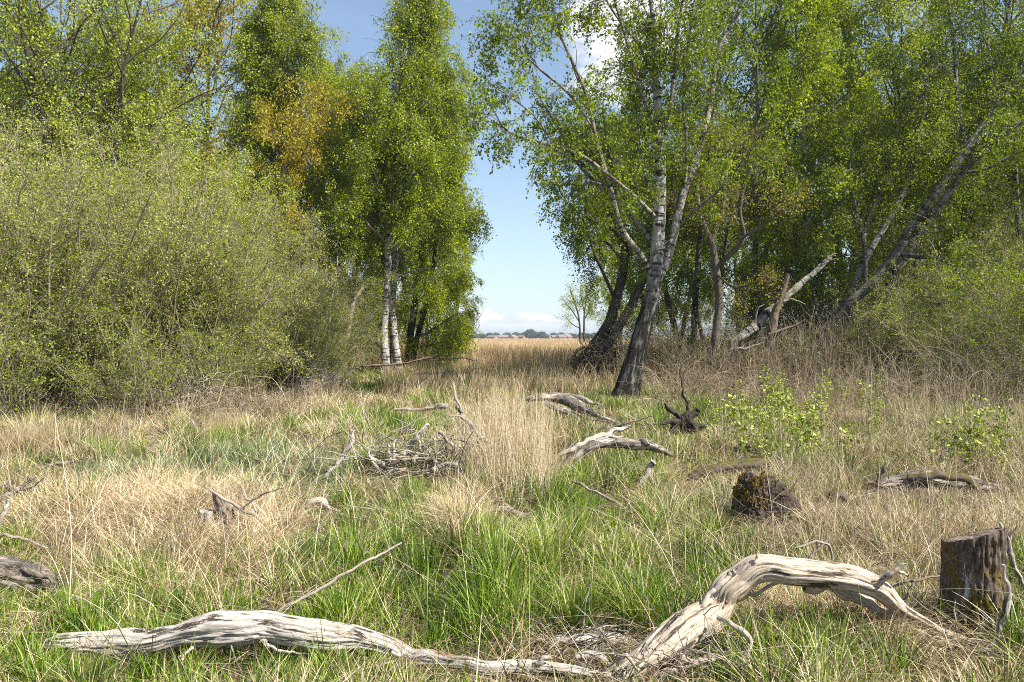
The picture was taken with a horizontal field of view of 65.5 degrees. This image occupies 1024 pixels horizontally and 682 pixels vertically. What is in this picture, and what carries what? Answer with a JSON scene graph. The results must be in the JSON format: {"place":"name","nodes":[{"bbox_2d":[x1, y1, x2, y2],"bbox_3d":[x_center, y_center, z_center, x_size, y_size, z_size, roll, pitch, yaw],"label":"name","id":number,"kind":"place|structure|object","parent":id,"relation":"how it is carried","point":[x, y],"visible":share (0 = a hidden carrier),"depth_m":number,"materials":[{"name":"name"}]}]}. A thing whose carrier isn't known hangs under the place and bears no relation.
{"place":"outdoors","nodes":[
{"label":"outdoors","id":0,"kind":"place"},
{"bbox_2d":[12,425,417,502],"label":"blue green grass","id":1,"kind":"structure","parent":0,"point":[242,459],"depth_m":9.82,"materials":[{"name":"plant"}]},
{"bbox_2d":[0,338,1022,681],"bbox_3d":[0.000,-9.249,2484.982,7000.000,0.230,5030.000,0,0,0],"label":"ground","id":2,"kind":"structure","parent":0,"point":[492,638],"depth_m":5.41,"materials":[{"name":"soil"}]},
{"bbox_2d":[0,555,58,594],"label":"fallen log","id":3,"kind":"object","parent":2,"relation":"on","point":[20,570],"visible":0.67,"depth_m":4.85,"materials":[{"name":"grey wood"}]},
{"bbox_2d":[0,0,90,228],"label":"birch tree","id":4,"kind":"object","parent":2,"relation":"on","point":[16,77],"visible":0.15,"depth_m":29.45,"materials":[{"name":"green plant"}]},
{"bbox_2d":[0,412,108,461],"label":"rush tussock","id":5,"kind":"object","parent":2,"relation":"on","point":[4,439],"visible":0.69,"depth_m":11.00,"materials":[{"name":"beige plant"}]},
{"bbox_2d":[0,195,113,427],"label":"green shrub","id":6,"kind":"object","parent":2,"relation":"on","point":[9,370],"visible":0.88,"depth_m":14.49,"materials":[{"name":"green plant"}]},
{"bbox_2d":[0,0,181,212],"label":"tall tree","id":7,"kind":"object","parent":2,"relation":"on","point":[24,82],"visible":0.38,"depth_m":26.52,"materials":[{"name":"green plant"}]},
{"bbox_2d":[0,84,187,396],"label":"willow shrub","id":8,"kind":"object","parent":2,"relation":"on","point":[31,239],"visible":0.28,"depth_m":16.48,"materials":[{"name":"green plant"}]},
{"bbox_2d":[0,94,226,387],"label":"willow shrub","id":9,"kind":"object","parent":2,"relation":"on","point":[32,143],"visible":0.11,"depth_m":20.35,"materials":[{"name":"green plant"}]},
{"bbox_2d":[26,257,226,421],"bbox_3d":[-7.348,0.000,15.279,3.044,3.259,2.953,0,0,4],"label":"green shrub","id":10,"kind":"object","parent":2,"relation":"on","point":[136,348],"visible":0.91,"depth_m":15.10,"materials":[{"name":"green plant"}]},
{"bbox_2d":[1,0,255,220],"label":"tall tree","id":11,"kind":"object","parent":2,"relation":"on","point":[209,46],"visible":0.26,"depth_m":33.45,"materials":[{"name":"green plant"}]},
{"bbox_2d":[0,109,267,413],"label":"willow shrub","id":12,"kind":"object","parent":2,"relation":"on","point":[76,295],"visible":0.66,"depth_m":15.69,"materials":[{"name":"green plant"}]},
{"bbox_2d":[53,0,217,228],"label":"birch tree","id":13,"kind":"object","parent":2,"relation":"on","point":[136,85],"visible":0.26,"depth_m":29.81,"materials":[{"name":"green plant"}]},
{"bbox_2d":[0,0,271,216],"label":"tall tree","id":14,"kind":"object","parent":2,"relation":"on","point":[20,23],"visible":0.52,"depth_m":27.74,"materials":[{"name":"green plant"}]},
{"bbox_2d":[0,86,280,388],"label":"willow shrub","id":15,"kind":"object","parent":2,"relation":"on","point":[155,158],"visible":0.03,"depth_m":21.35,"materials":[{"name":"green plant"}]},
{"bbox_2d":[79,121,257,269],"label":"tree","id":16,"kind":"object","parent":2,"relation":"on","point":[187,153],"visible":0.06,"depth_m":24.97,"materials":[{"name":"green plant"}]},
{"bbox_2d":[45,164,320,385],"bbox_3d":[-7.846,-1.343,19.340,5.500,5.887,5.334,0,0,10],"label":"green shrub","id":17,"kind":"object","parent":2,"relation":"on","point":[195,275],"visible":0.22,"depth_m":17.96,"materials":[{"name":"green plant"}]},
{"bbox_2d":[22,148,346,382],"bbox_3d":[-9.875,-2.247,23.679,8.964,7.716,8.786,0,0,-32],"label":"willow shrub","id":18,"kind":"object","parent":2,"relation":"on","point":[235,217],"visible":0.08,"depth_m":23.50,"materials":[{"name":"green plant"}]},
{"bbox_2d":[92,344,281,417],"bbox_3d":[-6.889,0.813,16.568,4.110,1.526,2.284,0,0,0],"label":"root tangle","id":19,"kind":"object","parent":2,"relation":"on","point":[201,391],"visible":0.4,"depth_m":16.34,"materials":[{"name":"grey wood"}]},
{"bbox_2d":[2,106,387,399],"bbox_3d":[-7.606,-1.807,18.230,7.951,6.844,7.793,0,0,21],"label":"willow shrub","id":20,"kind":"object","parent":2,"relation":"on","point":[231,315],"visible":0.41,"depth_m":17.77,"materials":[{"name":"green plant"}]},
{"bbox_2d":[184,404,248,439],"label":"rush tussock","id":21,"kind":"object","parent":2,"relation":"on","point":[221,420],"visible":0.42,"depth_m":12.44,"materials":[{"name":"beige plant"}]},
{"bbox_2d":[123,0,310,213],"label":"birch tree","id":22,"kind":"object","parent":2,"relation":"on","point":[218,16],"visible":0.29,"depth_m":38.33,"materials":[{"name":"green plant"}]},
{"bbox_2d":[141,269,292,409],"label":"green shrub","id":23,"kind":"object","parent":2,"relation":"on","point":[216,355],"visible":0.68,"depth_m":17.09,"materials":[{"name":"green plant"}]},
{"bbox_2d":[72,212,380,396],"bbox_3d":[-7.192,-0.969,20.243,6.688,5.185,7.579,0,0,27],"label":"willow shrub","id":24,"kind":"object","parent":2,"relation":"on","point":[304,328],"visible":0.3,"depth_m":20.16,"materials":[{"name":"green plant"}]},
{"bbox_2d":[152,140,304,307],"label":"tree","id":25,"kind":"object","parent":2,"relation":"on","point":[271,181],"visible":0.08,"depth_m":27.58,"materials":[{"name":"green plant"}]},
{"bbox_2d":[205,486,282,536],"bbox_3d":[-2.074,1.406,6.241,0.682,0.570,0.310,0,0,32],"label":"splintered stump","id":26,"kind":"object","parent":2,"relation":"on","point":[223,502],"visible":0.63,"depth_m":6.28,"materials":[{"name":"brown wood"}]},
{"bbox_2d":[173,71,362,292],"bbox_3d":[-8.443,-4.539,30.434,5.759,12.200,6.307,0,0,29],"label":"maple tree","id":27,"kind":"object","parent":2,"relation":"on","point":[299,159],"visible":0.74,"depth_m":29.81,"materials":[{"name":"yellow plant"}]},
{"bbox_2d":[233,326,329,396],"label":"thorn shrub","id":28,"kind":"object","parent":2,"relation":"on","point":[298,366],"visible":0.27,"depth_m":20.55,"materials":[{"name":"brown plant"}]},
{"bbox_2d":[215,0,348,299],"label":"birch tree","id":29,"kind":"object","parent":2,"relation":"on","point":[273,27],"visible":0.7,"depth_m":34.28,"materials":[{"name":"green plant"}]},
{"bbox_2d":[209,70,377,302],"bbox_3d":[-9.713,-5.791,39.032,11.107,14.870,7.287,0,0,36],"label":"birch tree","id":30,"kind":"object","parent":2,"relation":"on","point":[351,164],"visible":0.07,"depth_m":38.52,"materials":[{"name":"green plant"}]},
{"bbox_2d":[271,357,358,399],"bbox_3d":[-5.004,0.967,19.909,2.554,1.221,1.891,0,0,-20],"label":"root tangle","id":31,"kind":"object","parent":2,"relation":"on","point":[319,384],"visible":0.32,"depth_m":19.88,"materials":[{"name":"brown wood"}]},
{"bbox_2d":[233,237,418,388],"bbox_3d":[-6.425,-0.634,22.792,6.442,4.407,5.685,0,0,43],"label":"willow shrub","id":32,"kind":"object","parent":2,"relation":"on","point":[336,322],"visible":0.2,"depth_m":22.35,"materials":[{"name":"green plant"}]},
{"bbox_2d":[42,610,610,681],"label":"fallen log","id":33,"kind":"object","parent":2,"relation":"on","point":[219,628],"visible":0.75,"depth_m":3.88,"materials":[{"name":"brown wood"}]},
{"bbox_2d":[266,47,403,370],"bbox_3d":[-8.140,-6.041,36.051,5.694,15.297,5.472,0,0,-23],"label":"birch tree","id":34,"kind":"object","parent":2,"relation":"on","point":[343,182],"visible":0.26,"depth_m":35.95,"materials":[{"name":"green plant"}]},
{"bbox_2d":[275,274,398,379],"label":"willow shrub","id":35,"kind":"object","parent":2,"relation":"on","point":[349,345],"visible":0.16,"depth_m":27.07,"materials":[{"name":"green plant"}]},
{"bbox_2d":[262,247,422,367],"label":"willow shrub","id":36,"kind":"object","parent":2,"relation":"on","point":[367,298],"visible":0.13,"depth_m":33.16,"materials":[{"name":"green plant"}]},
{"bbox_2d":[300,56,461,366],"bbox_3d":[-6.549,-6.055,38.915,7.966,15.324,6.373,0,0,4],"label":"birch tree","id":37,"kind":"object","parent":2,"relation":"on","point":[380,253],"visible":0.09,"depth_m":38.43,"materials":[{"name":"green plant"}]},
{"bbox_2d":[302,0,464,374],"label":"birch tree","id":38,"kind":"object","parent":2,"relation":"on","point":[378,141],"visible":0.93,"depth_m":31.24,"materials":[{"name":"green plant"}]},
{"bbox_2d":[346,0,481,371],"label":"birch tree","id":39,"kind":"object","parent":2,"relation":"on","point":[446,222],"visible":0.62,"depth_m":32.12,"materials":[{"name":"green plant"}]},
{"bbox_2d":[292,383,586,480],"bbox_3d":[-0.845,1.063,9.368,3.436,1.162,2.368,0,0,0],"label":"brushwood heap","id":40,"kind":"object","parent":2,"relation":"on","point":[393,460],"visible":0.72,"depth_m":9.01,"materials":[{"name":"grey wood"}]},
{"bbox_2d":[388,73,496,369],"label":"birch tree","id":41,"kind":"object","parent":2,"relation":"on","point":[459,334],"visible":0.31,"depth_m":36.33,"materials":[{"name":"green plant"}]},
{"bbox_2d":[423,201,485,357],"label":"birch tree","id":42,"kind":"object","parent":2,"relation":"on","point":[470,302],"visible":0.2,"depth_m":43.10,"materials":[{"name":"green plant"}]},
{"bbox_2d":[405,376,592,514],"bbox_3d":[-0.247,0.998,9.509,2.238,1.282,5.098,0,0,-11],"label":"reed clump","id":43,"kind":"object","parent":2,"relation":"on","point":[504,433],"visible":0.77,"depth_m":8.16,"materials":[{"name":"plant"}]},
{"bbox_2d":[0,460,1000,681],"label":"straw tussocks","id":44,"kind":"object","parent":2,"relation":"on","point":[120,500],"visible":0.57,"depth_m":6.28,"materials":[{"name":"beige plant"}]},
{"bbox_2d":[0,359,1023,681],"bbox_3d":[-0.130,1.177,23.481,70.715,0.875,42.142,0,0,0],"label":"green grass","id":45,"kind":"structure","parent":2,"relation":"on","point":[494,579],"depth_m":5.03,"materials":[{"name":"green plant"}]},
{"bbox_2d":[0,360,1023,681],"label":"dry grass","id":46,"kind":"structure","parent":2,"relation":"on","point":[910,466],"depth_m":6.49,"materials":[{"name":"plant"}]},
{"bbox_2d":[0,296,1023,577],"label":"dry stems","id":47,"kind":"object","parent":2,"relation":"on","point":[796,360],"visible":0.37,"depth_m":10.97,"materials":[{"name":"brown plant"}]},
{"bbox_2d":[0,289,1023,425],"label":"bramble tangle","id":48,"kind":"object","parent":2,"relation":"on","point":[710,385],"visible":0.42,"depth_m":17.00,"materials":[{"name":"brown plant"}]},
{"bbox_2d":[0,393,1023,681],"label":"woody debris","id":49,"kind":"object","parent":2,"relation":"on","point":[592,621],"visible":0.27,"depth_m":4.01,"materials":[{"name":"brown wood"}]},
{"bbox_2d":[0,379,1023,681],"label":"fallen twigs","id":50,"kind":"object","parent":2,"relation":"on","point":[464,559],"visible":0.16,"depth_m":5.76,"materials":[{"name":"grey wood"}]},
{"bbox_2d":[376,351,680,400],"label":"tall dry grass","id":51,"kind":"structure","parent":2,"relation":"on","point":[506,376],"depth_m":23.04,"materials":[{"name":"beige plant"}]},
{"bbox_2d":[343,338,726,371],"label":"reed bed","id":52,"kind":"object","parent":2,"relation":"on","point":[491,349],"visible":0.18,"depth_m":42.07,"materials":[{"name":"beige plant"}]},
{"bbox_2d":[517,392,570,503],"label":"reed clump","id":53,"kind":"object","parent":2,"relation":"on","point":[541,431],"visible":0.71,"depth_m":7.70,"materials":[{"name":"plant"}]},
{"bbox_2d":[554,276,600,341],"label":"young birch","id":54,"kind":"object","parent":2,"relation":"on","point":[574,299],"visible":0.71,"depth_m":87.91,"materials":[{"name":"green plant"}]},
{"bbox_2d":[525,392,652,429],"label":"fallen tree","id":55,"kind":"object","parent":2,"relation":"on","point":[567,399],"visible":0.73,"depth_m":14.79,"materials":[{"name":"grey wood"}]},
{"bbox_2d":[552,626,636,666],"bbox_3d":[0.433,1.556,4.048,0.451,0.107,0.428,0,0,0],"label":"short log","id":56,"kind":"object","parent":2,"relation":"on","point":[578,640],"visible":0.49,"depth_m":4.13,"materials":[{"name":"grey wood"}]},
{"bbox_2d":[575,185,640,350],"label":"birch tree","id":57,"kind":"object","parent":2,"relation":"on","point":[591,311],"visible":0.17,"depth_m":52.62,"materials":[{"name":"green plant"}]},
{"bbox_2d":[560,437,672,463],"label":"arched branch","id":58,"kind":"object","parent":2,"relation":"on","point":[636,444],"visible":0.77,"depth_m":9.85,"materials":[{"name":"grey wood"}]},
{"bbox_2d":[544,96,705,379],"bbox_3d":[3.823,-3.315,26.637,5.826,10.081,5.055,0,0,0],"label":"leaning birch","id":59,"kind":"object","parent":2,"relation":"on","point":[596,349],"visible":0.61,"depth_m":26.54,"materials":[{"name":"green plant"}]},
{"bbox_2d":[444,0,810,399],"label":"birch tree","id":60,"kind":"object","parent":2,"relation":"on","point":[660,119],"visible":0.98,"depth_m":19.16,"materials":[{"name":"green plant"}]},
{"bbox_2d":[586,91,694,341],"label":"birch tree","id":61,"kind":"object","parent":2,"relation":"on","point":[661,304],"visible":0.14,"depth_m":38.13,"materials":[{"name":"green plant"}]},
{"bbox_2d":[552,0,802,359],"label":"birch tree","id":62,"kind":"object","parent":2,"relation":"on","point":[697,257],"visible":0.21,"depth_m":29.82,"materials":[{"name":"green plant"}]},
{"bbox_2d":[598,300,776,381],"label":"thorn shrub","id":63,"kind":"object","parent":2,"relation":"on","point":[660,349],"visible":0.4,"depth_m":23.08,"materials":[{"name":"brown plant"}]},
{"bbox_2d":[660,375,714,436],"bbox_3d":[2.825,1.057,12.587,1.063,1.041,0.500,0,0,0],"label":"charred stump","id":64,"kind":"object","parent":2,"relation":"on","point":[689,422],"visible":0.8,"depth_m":12.46,"materials":[{"name":"brown wood"}]},
{"bbox_2d":[602,283,795,374],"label":"thorn shrub","id":65,"kind":"object","parent":2,"relation":"on","point":[679,304],"visible":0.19,"depth_m":27.67,"materials":[{"name":"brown plant"}]},
{"bbox_2d":[611,79,801,339],"bbox_3d":[8.812,-4.820,35.220,6.317,12.891,9.629,0,0,-29],"label":"birch tree","id":66,"kind":"object","parent":2,"relation":"on","point":[728,246],"visible":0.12,"depth_m":35.76,"materials":[{"name":"green plant"}]},
{"bbox_2d":[688,458,774,481],"bbox_3d":[2.527,1.502,9.107,1.115,0.312,0.209,0,0,-14],"label":"mossy log","id":67,"kind":"object","parent":2,"relation":"on","point":[750,462],"visible":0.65,"depth_m":9.03,"materials":[{"name":"brown wood"}]},
{"bbox_2d":[646,90,821,365],"bbox_3d":[6.128,-3.284,21.998,4.586,7.940,4.123,0,0,22],"label":"birch tree","id":68,"kind":"object","parent":2,"relation":"on","point":[716,265],"visible":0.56,"depth_m":21.55,"materials":[{"name":"green plant"}]},
{"bbox_2d":[694,144,781,333],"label":"birch tree","id":69,"kind":"object","parent":2,"relation":"on","point":[734,265],"visible":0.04,"depth_m":44.29,"materials":[{"name":"green plant"}]},
{"bbox_2d":[721,387,756,458],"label":"leafy plant","id":70,"kind":"object","parent":2,"relation":"on","point":[742,429],"visible":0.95,"depth_m":9.89,"materials":[{"name":"green plant"}]},
{"bbox_2d":[666,305,816,389],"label":"thorn shrub","id":71,"kind":"object","parent":2,"relation":"on","point":[759,337],"visible":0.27,"depth_m":21.91,"materials":[{"name":"brown plant"}]},
{"bbox_2d":[644,0,877,359],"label":"birch tree","id":72,"kind":"object","parent":2,"relation":"on","point":[787,8],"visible":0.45,"depth_m":24.82,"materials":[{"name":"green plant"}]},
{"bbox_2d":[728,471,803,525],"bbox_3d":[2.172,1.339,6.778,0.632,0.472,0.529,0,0,0],"label":"rotten stump","id":73,"kind":"object","parent":2,"relation":"on","point":[751,490],"visible":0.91,"depth_m":6.61,"materials":[{"name":"brown wood"}]},
{"bbox_2d":[722,82,813,350],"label":"birch tree","id":74,"kind":"object","parent":2,"relation":"on","point":[746,216],"visible":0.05,"depth_m":32.42,"materials":[{"name":"green plant"}]},
{"bbox_2d":[720,253,837,360],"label":"leaning dead tree","id":75,"kind":"object","parent":2,"relation":"on","point":[761,319],"visible":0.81,"depth_m":21.51,"materials":[{"name":"grey wood"}]},
{"bbox_2d":[685,197,877,365],"bbox_3d":[9.965,-1.792,28.105,6.384,6.834,6.192,0,0,-14],"label":"green shrub","id":76,"kind":"object","parent":2,"relation":"on","point":[785,314],"visible":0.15,"depth_m":27.93,"materials":[{"name":"green plant"}]},
{"bbox_2d":[765,273,805,347],"bbox_3d":[7.271,-0.810,21.221,1.023,2.010,0.346,0,0,9],"label":"snag","id":77,"kind":"object","parent":2,"relation":"on","point":[773,318],"visible":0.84,"depth_m":21.22,"materials":[{"name":"brown wood"}]},
{"bbox_2d":[601,552,994,681],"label":"arched log","id":78,"kind":"object","parent":2,"relation":"on","point":[744,577],"visible":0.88,"depth_m":4.00,"materials":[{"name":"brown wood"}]},
{"bbox_2d":[701,294,903,380],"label":"thorn shrub","id":79,"kind":"object","parent":2,"relation":"on","point":[754,336],"visible":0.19,"depth_m":23.06,"materials":[{"name":"brown plant"}]},
{"bbox_2d":[725,0,894,370],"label":"birch tree","id":80,"kind":"object","parent":2,"relation":"on","point":[808,240],"visible":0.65,"depth_m":24.68,"materials":[{"name":"green plant"}]},
{"bbox_2d":[776,0,904,343],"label":"birch tree","id":81,"kind":"object","parent":2,"relation":"on","point":[848,40],"visible":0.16,"depth_m":28.79,"materials":[{"name":"green plant"}]},
{"bbox_2d":[763,202,933,350],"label":"green shrub","id":82,"kind":"object","parent":2,"relation":"on","point":[851,253],"visible":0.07,"depth_m":26.59,"materials":[{"name":"green plant"}]},
{"bbox_2d":[759,309,965,386],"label":"thorn shrub","id":83,"kind":"object","parent":2,"relation":"on","point":[838,345],"visible":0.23,"depth_m":20.63,"materials":[{"name":"brown plant"}]},
{"bbox_2d":[760,195,1023,370],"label":"willow shrub","id":84,"kind":"object","parent":2,"relation":"on","point":[908,266],"visible":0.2,"depth_m":23.64,"materials":[{"name":"green plant"}]},
{"bbox_2d":[828,66,966,309],"bbox_3d":[16.703,-5.265,34.147,7.099,13.657,5.679,0,0,-6],"label":"birch tree","id":85,"kind":"object","parent":2,"relation":"on","point":[869,241],"visible":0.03,"depth_m":33.66,"materials":[{"name":"green plant"}]},
{"bbox_2d":[784,0,1023,370],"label":"leaning birch","id":86,"kind":"object","parent":2,"relation":"on","point":[897,253],"visible":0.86,"depth_m":22.38,"materials":[{"name":"green plant"}]},
{"bbox_2d":[789,0,1023,324],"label":"birch tree","id":87,"kind":"object","parent":2,"relation":"on","point":[884,6],"visible":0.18,"depth_m":28.00,"materials":[{"name":"green plant"}]},
{"bbox_2d":[838,0,980,330],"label":"leaning birch","id":88,"kind":"object","parent":2,"relation":"on","point":[889,150],"visible":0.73,"depth_m":23.01,"materials":[{"name":"green plant"}]},
{"bbox_2d":[824,260,1022,392],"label":"willow shrub","id":89,"kind":"object","parent":2,"relation":"on","point":[881,326],"visible":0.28,"depth_m":21.00,"materials":[{"name":"green plant"}]},
{"bbox_2d":[842,328,1012,398],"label":"thorn shrub","id":90,"kind":"object","parent":2,"relation":"on","point":[908,369],"visible":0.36,"depth_m":18.32,"materials":[{"name":"brown plant"}]},
{"bbox_2d":[863,463,1003,495],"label":"fallen tree","id":91,"kind":"object","parent":2,"relation":"on","point":[936,477],"visible":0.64,"depth_m":8.21,"materials":[{"name":"grey wood"}]},
{"bbox_2d":[843,0,1023,336],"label":"leaning birch","id":92,"kind":"object","parent":2,"relation":"on","point":[937,214],"visible":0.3,"depth_m":24.10,"materials":[{"name":"green plant"}]},
{"bbox_2d":[922,409,970,469],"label":"leafy plant","id":93,"kind":"object","parent":2,"relation":"on","point":[940,420],"visible":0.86,"depth_m":9.17,"materials":[{"name":"green plant"}]},
{"bbox_2d":[870,248,1023,391],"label":"green shrub","id":94,"kind":"object","parent":2,"relation":"on","point":[914,336],"visible":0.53,"depth_m":19.40,"materials":[{"name":"green plant"}]},
{"bbox_2d":[883,170,1023,390],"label":"green shrub","id":95,"kind":"object","parent":2,"relation":"on","point":[989,256],"visible":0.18,"depth_m":21.52,"materials":[{"name":"green plant"}]},
{"bbox_2d":[888,0,1023,311],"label":"birch tree","id":96,"kind":"object","parent":2,"relation":"on","point":[1010,41],"visible":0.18,"depth_m":24.59,"materials":[{"name":"green plant"}]},
{"bbox_2d":[915,82,1009,315],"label":"birch tree","id":97,"kind":"object","parent":2,"relation":"on","point":[966,228],"visible":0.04,"depth_m":31.25,"materials":[{"name":"green plant"}]},
{"bbox_2d":[908,203,1023,382],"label":"green shrub","id":98,"kind":"object","parent":2,"relation":"on","point":[1000,311],"visible":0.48,"depth_m":19.38,"materials":[{"name":"green plant"}]},
{"bbox_2d":[910,330,1023,407],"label":"thorn shrub","id":99,"kind":"object","parent":2,"relation":"on","point":[999,381],"visible":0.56,"depth_m":16.30,"materials":[{"name":"brown plant"}]},
{"bbox_2d":[934,527,1009,638],"bbox_3d":[2.516,1.293,4.324,0.431,0.600,0.426,0,0,0],"label":"tree stump","id":100,"kind":"object","parent":2,"relation":"on","point":[985,559],"visible":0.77,"depth_m":4.20,"materials":[{"name":"brown wood"}]},
{"bbox_2d":[963,390,995,470],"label":"leafy plant","id":101,"kind":"object","parent":2,"relation":"on","point":[976,418],"visible":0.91,"depth_m":9.06,"materials":[{"name":"green plant"}]},
{"bbox_2d":[947,262,1023,396],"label":"green shrub","id":102,"kind":"object","parent":2,"relation":"on","point":[1011,327],"visible":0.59,"depth_m":18.14,"materials":[{"name":"green plant"}]},
{"bbox_2d":[958,0,1023,320],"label":"birch tree","id":103,"kind":"object","parent":2,"relation":"on","point":[1002,181],"visible":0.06,"depth_m":28.26,"materials":[{"name":"green plant"}]},
{"bbox_2d":[981,564,1011,653],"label":"antler branch","id":104,"kind":"object","parent":2,"relation":"on","point":[1007,600],"visible":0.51,"depth_m":3.96,"materials":[{"name":"grey wood"}]},
{"bbox_2d":[0,0,1023,337],"label":"sky","id":105,"kind":"structure","parent":0,"point":[524,273],"materials":[{"name":"blue"}]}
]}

